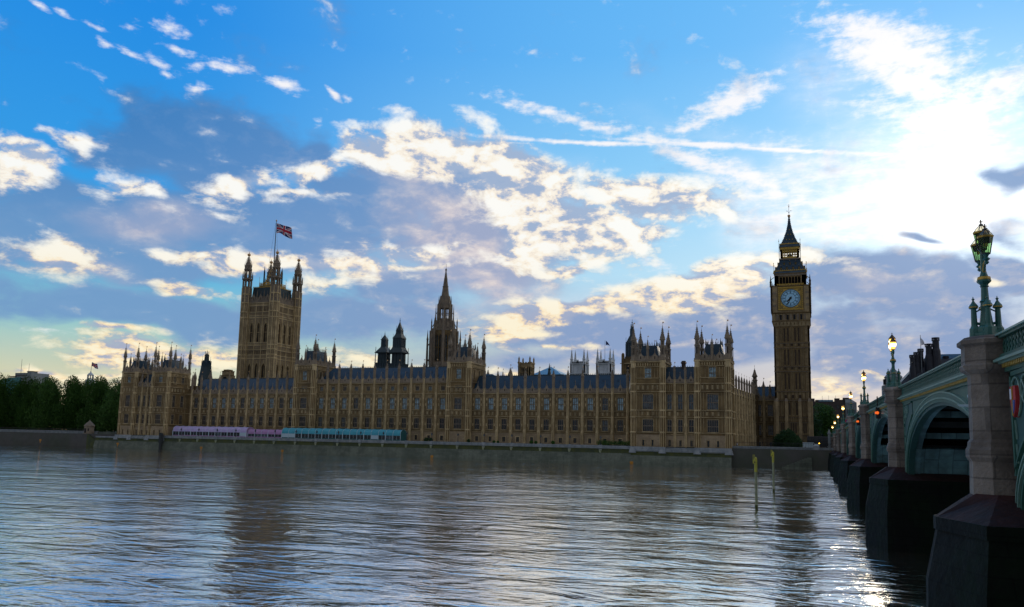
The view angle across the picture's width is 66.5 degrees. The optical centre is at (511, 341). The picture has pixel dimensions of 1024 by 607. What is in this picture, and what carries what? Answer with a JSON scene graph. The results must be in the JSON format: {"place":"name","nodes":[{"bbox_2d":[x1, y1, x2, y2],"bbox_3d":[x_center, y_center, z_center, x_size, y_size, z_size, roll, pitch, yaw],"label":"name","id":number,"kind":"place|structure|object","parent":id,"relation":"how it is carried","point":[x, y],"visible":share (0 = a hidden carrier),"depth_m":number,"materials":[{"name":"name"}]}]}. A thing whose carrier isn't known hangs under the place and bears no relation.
{"place":"outdoors","nodes":[
{"label":"outdoors","id":0,"kind":"place"},
{"bbox_2d":[2,363,48,398],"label":"office block","id":1,"kind":"structure","parent":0,"point":[30,374],"depth_m":702.48,"materials":[{"name":"concrete"}]},
{"bbox_2d":[83,420,94,433],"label":"lodge","id":2,"kind":"structure","parent":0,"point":[89,425],"depth_m":356.13,"materials":[{"name":"stone"}]},
{"bbox_2d":[198,351,211,385],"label":"ventilation tower","id":3,"kind":"structure","parent":0,"point":[205,366],"depth_m":406.63,"materials":[{"name":"metal"}]},
{"bbox_2d":[236,220,302,377],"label":"square tower","id":4,"kind":"structure","parent":0,"point":[270,322],"depth_m":429.14,"materials":[{"name":"beige stone"}]},
{"bbox_2d":[276,223,291,238],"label":"flag","id":5,"kind":"object","parent":4,"relation":"attached to","point":[286,231],"visible":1,"depth_m":441.92,"materials":[{"name":"multicoloured fabric"}]},
{"bbox_2d":[170,435,621,445],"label":"terrace","id":6,"kind":"structure","parent":0,"point":[443,441],"depth_m":291.64,"materials":[{"name":"stone"}]},
{"bbox_2d":[172,426,253,436],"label":"marquee","id":7,"kind":"object","parent":6,"relation":"on","point":[213,431],"visible":0.98,"depth_m":330.51,"materials":[{"name":"purple fabric"}]},
{"bbox_2d":[247,429,281,437],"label":"marquee","id":8,"kind":"object","parent":6,"relation":"on","point":[265,433],"visible":0.89,"depth_m":321.24,"materials":[{"name":"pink fabric"}]},
{"bbox_2d":[281,428,406,440],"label":"marquee","id":9,"kind":"object","parent":6,"relation":"on","point":[355,434],"visible":1,"depth_m":306.74,"materials":[{"name":"teal fabric"}]},
{"bbox_2d":[596,440,629,445],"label":"shrub","id":10,"kind":"object","parent":6,"relation":"on","point":[626,443],"visible":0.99,"depth_m":267.21,"materials":[{"name":"green plant"}]},
{"bbox_2d":[0,429,832,468],"bbox_3d":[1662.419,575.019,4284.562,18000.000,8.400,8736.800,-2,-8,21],"label":"ground","id":11,"kind":"structure","parent":0,"point":[745,457],"depth_m":251.08,"materials":[{"name":"grey stone"}]},
{"bbox_2d":[0,372,20,428],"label":"plane tree","id":12,"kind":"object","parent":11,"relation":"on","point":[5,393],"visible":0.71,"depth_m":415.94,"materials":[{"name":"green plant"}]},
{"bbox_2d":[4,379,41,429],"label":"plane tree","id":13,"kind":"object","parent":11,"relation":"on","point":[20,392],"visible":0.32,"depth_m":410.08,"materials":[{"name":"green plant"}]},
{"bbox_2d":[14,376,40,429],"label":"plane tree","id":14,"kind":"object","parent":11,"relation":"on","point":[29,382],"visible":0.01,"depth_m":433.43,"materials":[{"name":"green plant"}]},
{"bbox_2d":[13,376,47,429],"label":"plane tree","id":15,"kind":"object","parent":11,"relation":"on","point":[25,405],"visible":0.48,"depth_m":403.35,"materials":[{"name":"green plant"}]},
{"bbox_2d":[0,427,77,430],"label":"iron railing","id":16,"kind":"object","parent":11,"relation":"on","point":[35,429],"visible":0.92,"depth_m":371.60,"materials":[{"name":"black metal"}]},
{"bbox_2d":[24,376,65,429],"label":"plane tree","id":17,"kind":"object","parent":11,"relation":"on","point":[45,407],"visible":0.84,"depth_m":397.93,"materials":[{"name":"green plant"}]},
{"bbox_2d":[0,429,98,433],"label":"river wall","id":18,"kind":"structure","parent":11,"relation":"on","point":[38,431],"depth_m":369.76,"materials":[{"name":"stone"}]},
{"bbox_2d":[42,376,62,429],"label":"plane tree","id":19,"kind":"object","parent":11,"relation":"on","point":[57,383],"visible":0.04,"depth_m":433.76,"materials":[{"name":"green plant"}]},
{"bbox_2d":[49,375,84,430],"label":"plane tree","id":20,"kind":"object","parent":11,"relation":"on","point":[71,392],"visible":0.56,"depth_m":399.20,"materials":[{"name":"green plant"}]},
{"bbox_2d":[62,381,97,430],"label":"plane tree","id":21,"kind":"object","parent":11,"relation":"on","point":[74,411],"visible":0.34,"depth_m":392.37,"materials":[{"name":"green plant"}]},
{"bbox_2d":[74,376,111,431],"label":"plane tree","id":22,"kind":"object","parent":11,"relation":"on","point":[92,407],"visible":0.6,"depth_m":386.47,"materials":[{"name":"green plant"}]},
{"bbox_2d":[86,432,116,446],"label":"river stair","id":23,"kind":"object","parent":11,"relation":"on","point":[90,441],"visible":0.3,"depth_m":351.91,"materials":[{"name":"stone"}]},
{"bbox_2d":[92,376,113,431],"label":"plane tree","id":24,"kind":"object","parent":11,"relation":"on","point":[104,381],"visible":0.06,"depth_m":411.07,"materials":[{"name":"green plant"}]},
{"bbox_2d":[94,377,120,431],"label":"plane tree","id":25,"kind":"object","parent":11,"relation":"on","point":[111,411],"visible":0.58,"depth_m":381.43,"materials":[{"name":"green plant"}]},
{"bbox_2d":[93,436,158,448],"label":"river wall","id":26,"kind":"structure","parent":11,"relation":"on","point":[110,441],"depth_m":342.19,"materials":[{"name":"stone"}]},
{"bbox_2d":[162,435,630,462],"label":"river wall","id":27,"kind":"structure","parent":11,"relation":"on","point":[571,452],"depth_m":292.31,"materials":[{"name":"stone"}]},
{"bbox_2d":[113,320,774,454],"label":"palace","id":28,"kind":"structure","parent":11,"relation":"on","point":[653,400],"depth_m":299.57,"materials":[{"name":"stone"}]},
{"bbox_2d":[125,395,129,405],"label":"window","id":29,"kind":"structure","parent":28,"relation":"in","point":[127,402],"depth_m":347.34,"materials":[{"name":"grey glass"}]},
{"bbox_2d":[155,414,160,423],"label":"window","id":30,"kind":"structure","parent":28,"relation":"in","point":[157,418],"depth_m":339.96,"materials":[{"name":"grey glass"}]},
{"bbox_2d":[156,395,161,406],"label":"window","id":31,"kind":"structure","parent":28,"relation":"in","point":[159,397],"depth_m":340.87,"materials":[{"name":"grey glass"}]},
{"bbox_2d":[221,369,234,378],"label":"chimney stack","id":32,"kind":"object","parent":28,"relation":"on","point":[225,373],"visible":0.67,"depth_m":412.73,"materials":[{"name":"brown stone"}]},
{"bbox_2d":[299,416,305,425],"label":"window","id":33,"kind":"structure","parent":28,"relation":"in","point":[302,419],"depth_m":323.60,"materials":[{"name":"grey glass"}]},
{"bbox_2d":[300,398,306,407],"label":"window","id":34,"kind":"structure","parent":28,"relation":"in","point":[303,400],"depth_m":324.55,"materials":[{"name":"grey glass"}]},
{"bbox_2d":[374,335,390,367],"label":"ventilation tower","id":35,"kind":"structure","parent":28,"relation":"on","point":[382,351],"depth_m":382.38,"materials":[{"name":"stone"}]},
{"bbox_2d":[389,418,393,427],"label":"window","id":36,"kind":"structure","parent":28,"relation":"in","point":[391,420],"depth_m":310.82,"materials":[{"name":"grey glass"}]},
{"bbox_2d":[388,320,408,366],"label":"ventilation tower","id":37,"kind":"structure","parent":28,"relation":"on","point":[398,351],"depth_m":379.86,"materials":[{"name":"metal"}]},
{"bbox_2d":[402,398,406,408],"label":"window","id":38,"kind":"structure","parent":28,"relation":"in","point":[404,402],"depth_m":309.84,"materials":[{"name":"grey glass"}]},
{"bbox_2d":[414,418,418,427],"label":"window","id":39,"kind":"structure","parent":28,"relation":"in","point":[416,420],"depth_m":306.83,"materials":[{"name":"grey glass"}]},
{"bbox_2d":[427,398,431,408],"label":"window","id":40,"kind":"structure","parent":28,"relation":"in","point":[429,406],"depth_m":305.78,"materials":[{"name":"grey glass"}]},
{"bbox_2d":[440,398,444,408],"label":"window","id":41,"kind":"structure","parent":28,"relation":"in","point":[442,401],"depth_m":303.84,"materials":[{"name":"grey glass"}]},
{"bbox_2d":[122,370,772,446],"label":"window","id":42,"kind":"structure","parent":28,"relation":"in","point":[669,421],"depth_m":302.58,"materials":[{"name":"grey glass"}]},
{"bbox_2d":[454,418,460,428],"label":"window","id":43,"kind":"structure","parent":28,"relation":"in","point":[457,421],"depth_m":298.26,"materials":[{"name":"grey glass"}]},
{"bbox_2d":[454,398,461,408],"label":"window","id":44,"kind":"structure","parent":28,"relation":"in","point":[457,401],"depth_m":299.21,"materials":[{"name":"grey glass"}]},
{"bbox_2d":[456,369,460,378],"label":"window","id":45,"kind":"structure","parent":28,"relation":"in","point":[458,375],"depth_m":300.67,"materials":[{"name":"grey glass"}]},
{"bbox_2d":[474,418,478,428],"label":"window","id":46,"kind":"structure","parent":28,"relation":"in","point":[476,419],"depth_m":297.53,"materials":[{"name":"grey glass"}]},
{"bbox_2d":[475,398,479,408],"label":"window","id":47,"kind":"structure","parent":28,"relation":"in","point":[477,400],"depth_m":298.48,"materials":[{"name":"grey glass"}]},
{"bbox_2d":[488,398,492,409],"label":"window","id":48,"kind":"structure","parent":28,"relation":"in","point":[490,405],"depth_m":296.52,"materials":[{"name":"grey glass"}]},
{"bbox_2d":[488,419,492,428],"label":"window","id":49,"kind":"structure","parent":28,"relation":"in","point":[490,421],"depth_m":295.50,"materials":[{"name":"grey glass"}]},
{"bbox_2d":[502,398,506,409],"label":"window","id":50,"kind":"structure","parent":28,"relation":"in","point":[504,400],"depth_m":294.50,"materials":[{"name":"grey glass"}]},
{"bbox_2d":[502,419,506,428],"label":"window","id":51,"kind":"structure","parent":28,"relation":"in","point":[504,421],"depth_m":293.49,"materials":[{"name":"grey glass"}]},
{"bbox_2d":[515,419,519,429],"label":"window","id":52,"kind":"structure","parent":28,"relation":"in","point":[517,421],"depth_m":291.56,"materials":[{"name":"grey glass"}]},
{"bbox_2d":[516,398,520,409],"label":"window","id":53,"kind":"structure","parent":28,"relation":"in","point":[518,400],"depth_m":292.42,"materials":[{"name":"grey glass"}]},
{"bbox_2d":[529,419,534,429],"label":"window","id":54,"kind":"structure","parent":28,"relation":"in","point":[531,421],"depth_m":289.65,"materials":[{"name":"grey glass"}]},
{"bbox_2d":[530,398,534,409],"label":"window","id":55,"kind":"structure","parent":28,"relation":"in","point":[532,400],"depth_m":290.43,"materials":[{"name":"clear glass"}]},
{"bbox_2d":[543,419,548,429],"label":"window","id":56,"kind":"structure","parent":28,"relation":"in","point":[546,421],"depth_m":287.53,"materials":[{"name":"grey glass"}]},
{"bbox_2d":[544,398,548,409],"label":"window","id":57,"kind":"structure","parent":28,"relation":"in","point":[546,400],"depth_m":288.45,"materials":[{"name":"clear glass"}]},
{"bbox_2d":[558,398,562,409],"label":"window","id":58,"kind":"structure","parent":28,"relation":"in","point":[560,400],"depth_m":286.59,"materials":[{"name":"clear glass"}]},
{"bbox_2d":[558,419,562,429],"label":"window","id":59,"kind":"structure","parent":28,"relation":"in","point":[560,421],"depth_m":285.57,"materials":[{"name":"grey glass"}]},
{"bbox_2d":[572,419,577,430],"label":"window","id":60,"kind":"structure","parent":28,"relation":"in","point":[574,421],"depth_m":283.63,"materials":[{"name":"grey glass"}]},
{"bbox_2d":[573,398,577,409],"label":"window","id":61,"kind":"structure","parent":28,"relation":"in","point":[575,400],"depth_m":284.46,"materials":[{"name":"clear glass"}]},
{"bbox_2d":[587,398,592,409],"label":"window","id":62,"kind":"structure","parent":28,"relation":"in","point":[589,400],"depth_m":282.59,"materials":[{"name":"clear glass"}]},
{"bbox_2d":[587,420,592,430],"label":"window","id":63,"kind":"structure","parent":28,"relation":"in","point":[589,422],"depth_m":281.63,"materials":[{"name":"grey glass"}]},
{"bbox_2d":[602,398,607,409],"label":"window","id":64,"kind":"structure","parent":28,"relation":"in","point":[604,400],"depth_m":280.60,"materials":[{"name":"grey glass"}]},
{"bbox_2d":[602,420,607,430],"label":"window","id":65,"kind":"structure","parent":28,"relation":"in","point":[604,422],"depth_m":279.64,"materials":[{"name":"grey glass"}]},
{"bbox_2d":[617,398,622,409],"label":"window","id":66,"kind":"structure","parent":28,"relation":"in","point":[619,400],"depth_m":278.55,"materials":[{"name":"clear glass"}]},
{"bbox_2d":[617,420,622,430],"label":"window","id":67,"kind":"structure","parent":28,"relation":"in","point":[619,422],"depth_m":277.63,"materials":[{"name":"grey glass"}]},
{"bbox_2d":[620,353,630,373],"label":"turret block","id":68,"kind":"structure","parent":28,"relation":"on","point":[625,363],"depth_m":301.54,"materials":[{"name":"stone"}]},
{"bbox_2d":[625,322,638,357],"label":"ventilation tower","id":69,"kind":"structure","parent":68,"relation":"on","point":[628,344],"depth_m":304.38,"materials":[{"name":"stone"}]},
{"bbox_2d":[643,394,652,408],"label":"window","id":70,"kind":"structure","parent":28,"relation":"in","point":[647,398],"depth_m":264.11,"materials":[{"name":"grey glass"}]},
{"bbox_2d":[643,419,652,430],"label":"window","id":71,"kind":"structure","parent":28,"relation":"in","point":[647,423],"depth_m":263.15,"materials":[{"name":"grey glass"}]},
{"bbox_2d":[645,368,650,377],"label":"window","id":72,"kind":"structure","parent":28,"relation":"in","point":[647,370],"depth_m":265.28,"materials":[{"name":"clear glass"}]},
{"bbox_2d":[667,394,671,408],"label":"window","id":73,"kind":"structure","parent":28,"relation":"in","point":[669,396],"depth_m":262.25,"materials":[{"name":"grey glass"}]},
{"bbox_2d":[678,394,682,408],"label":"window","id":74,"kind":"structure","parent":28,"relation":"in","point":[680,400],"depth_m":261.04,"materials":[{"name":"grey glass"}]},
{"bbox_2d":[689,394,693,409],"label":"window","id":75,"kind":"structure","parent":28,"relation":"in","point":[691,403],"depth_m":259.76,"materials":[{"name":"grey glass"}]},
{"bbox_2d":[707,394,717,409],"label":"window","id":76,"kind":"structure","parent":28,"relation":"in","point":[712,399],"depth_m":256.42,"materials":[{"name":"grey glass"}]},
{"bbox_2d":[709,367,715,376],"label":"window","id":77,"kind":"structure","parent":28,"relation":"in","point":[712,370],"depth_m":257.62,"materials":[{"name":"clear glass"}]},
{"bbox_2d":[707,420,718,431],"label":"window","id":78,"kind":"structure","parent":28,"relation":"in","point":[712,425],"depth_m":255.49,"materials":[{"name":"grey glass"}]},
{"bbox_2d":[768,405,772,415],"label":"window","id":79,"kind":"structure","parent":28,"relation":"in","point":[770,407],"depth_m":305.55,"materials":[{"name":"black glass"}]},
{"bbox_2d":[630,449,731,465],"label":"river wall","id":80,"kind":"structure","parent":11,"relation":"on","point":[682,457],"depth_m":255.99,"materials":[{"name":"stone"}]},
{"bbox_2d":[732,444,832,468],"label":"river wall","id":81,"kind":"structure","parent":11,"relation":"on","point":[805,463],"depth_m":244.60,"materials":[{"name":"stone"}]},
{"bbox_2d":[772,428,802,446],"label":"round bush","id":82,"kind":"object","parent":11,"relation":"on","point":[790,436],"visible":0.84,"depth_m":279.25,"materials":[{"name":"green plant"}]},
{"bbox_2d":[744,442,831,447],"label":"iron railing","id":83,"kind":"object","parent":11,"relation":"on","point":[784,444],"visible":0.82,"depth_m":249.28,"materials":[{"name":"metal"}]},
{"bbox_2d":[770,206,813,445],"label":"clock tower","id":84,"kind":"structure","parent":11,"relation":"on","point":[790,299],"depth_m":295.90,"materials":[{"name":"brown stone"}]},
{"bbox_2d":[803,442,814,447],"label":"van","id":85,"kind":"object","parent":11,"relation":"on","point":[810,445],"visible":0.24,"depth_m":273.70,"materials":[{"name":"blue paint"}]},
{"bbox_2d":[807,436,827,447],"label":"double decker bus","id":86,"kind":"object","parent":11,"relation":"on","point":[815,439],"visible":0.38,"depth_m":285.47,"materials":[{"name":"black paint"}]},
{"bbox_2d":[813,414,822,435],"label":"street tree","id":87,"kind":"object","parent":11,"relation":"on","point":[817,424],"visible":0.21,"depth_m":324.06,"materials":[{"name":"green plant"}]},
{"bbox_2d":[813,403,840,436],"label":"street tree","id":88,"kind":"object","parent":11,"relation":"on","point":[827,418],"visible":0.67,"depth_m":341.21,"materials":[{"name":"green plant"}]},
{"bbox_2d":[827,430,830,447],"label":"gate pier","id":89,"kind":"structure","parent":11,"relation":"on","point":[829,440],"depth_m":275.67,"materials":[{"name":"stone"}]},
{"bbox_2d":[425,269,460,366],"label":"spire tower","id":90,"kind":"structure","parent":0,"point":[441,331],"depth_m":391.37,"materials":[{"name":"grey stone"}]},
{"bbox_2d":[0,444,929,606],"bbox_3d":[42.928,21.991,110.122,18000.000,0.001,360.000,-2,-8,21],"label":"river","id":91,"kind":"structure","parent":0,"point":[84,526],"depth_m":58.90,"materials":[{"name":"liquid"}]},
{"bbox_2d":[158,433,163,448],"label":"mooring pile","id":92,"kind":"object","parent":91,"relation":"in","point":[161,437],"visible":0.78,"depth_m":334.09,"materials":[{"name":"grey"}]},
{"bbox_2d":[753,455,757,508],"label":"river post","id":93,"kind":"object","parent":91,"relation":"in","point":[756,483],"visible":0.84,"depth_m":88.76,"materials":[{"name":"wood"}]},
{"bbox_2d":[771,452,774,491],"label":"river post","id":94,"kind":"object","parent":91,"relation":"in","point":[773,478],"visible":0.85,"depth_m":121.01,"materials":[{"name":"metal"}]},
{"bbox_2d":[828,320,1023,606],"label":"bridge","id":95,"kind":"structure","parent":91,"relation":"in","point":[931,462],"depth_m":26.69,"materials":[{"name":"green paint"}]},
{"bbox_2d":[848,391,854,415],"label":"bridge lamp","id":96,"kind":"object","parent":95,"relation":"on","point":[850,413],"visible":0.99,"depth_m":127.25,"materials":[{"name":"green metal"}]},
{"bbox_2d":[860,370,868,403],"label":"bridge lamp","id":97,"kind":"object","parent":95,"relation":"on","point":[864,400],"visible":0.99,"depth_m":93.19,"materials":[{"name":"green metal"}]},
{"bbox_2d":[875,396,880,418],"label":"signal light","id":98,"kind":"object","parent":95,"relation":"hanging from","point":[878,413],"visible":0.98,"depth_m":75.81,"materials":[{"name":"black paint"}]},
{"bbox_2d":[886,335,901,386],"bbox_3d":[28.780,1.417,59.007,1.001,4.139,1.626,-6,-10,44],"label":"bridge lamp","id":99,"kind":"object","parent":95,"relation":"on","point":[893,382],"visible":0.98,"depth_m":58.69,"materials":[{"name":"green metal"}]},
{"bbox_2d":[968,220,1003,336],"bbox_3d":[16.327,-2.187,27.029,1.001,4.139,1.626,-6,-10,44],"label":"bridge lamp","id":100,"kind":"object","parent":95,"relation":"on","point":[986,323],"visible":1,"depth_m":26.78,"materials":[{"name":"green metal"}]},
{"bbox_2d":[0,0,1023,429],"label":"sky","id":101,"kind":"structure","parent":0,"point":[577,172],"materials":[{"name":"blue"}]},
{"bbox_2d":[518,357,534,374],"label":"church tower","id":102,"kind":"structure","parent":0,"point":[529,366],"depth_m":484.22,"materials":[{"name":"brown stone"}]},
{"bbox_2d":[534,367,565,374],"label":"pyramid roofed building","id":103,"kind":"structure","parent":0,"point":[545,372],"depth_m":521.88,"materials":[{"name":"glass"}]},
{"bbox_2d":[569,349,588,374],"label":"abbey tower","id":104,"kind":"structure","parent":0,"point":[576,367],"depth_m":625.21,"materials":[{"name":"white stone"}]},
{"bbox_2d":[595,349,614,374],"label":"abbey tower","id":105,"kind":"structure","parent":0,"point":[604,367],"depth_m":617.41,"materials":[{"name":"white stone"}]},
{"bbox_2d":[811,396,856,447],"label":"office building","id":106,"kind":"structure","parent":0,"point":[836,404],"depth_m":386.87,"materials":[{"name":"brick"}]},
{"bbox_2d":[900,335,960,383],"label":"dark roofed building","id":107,"kind":"structure","parent":0,"point":[934,357],"depth_m":294.98,"materials":[{"name":"brick"}]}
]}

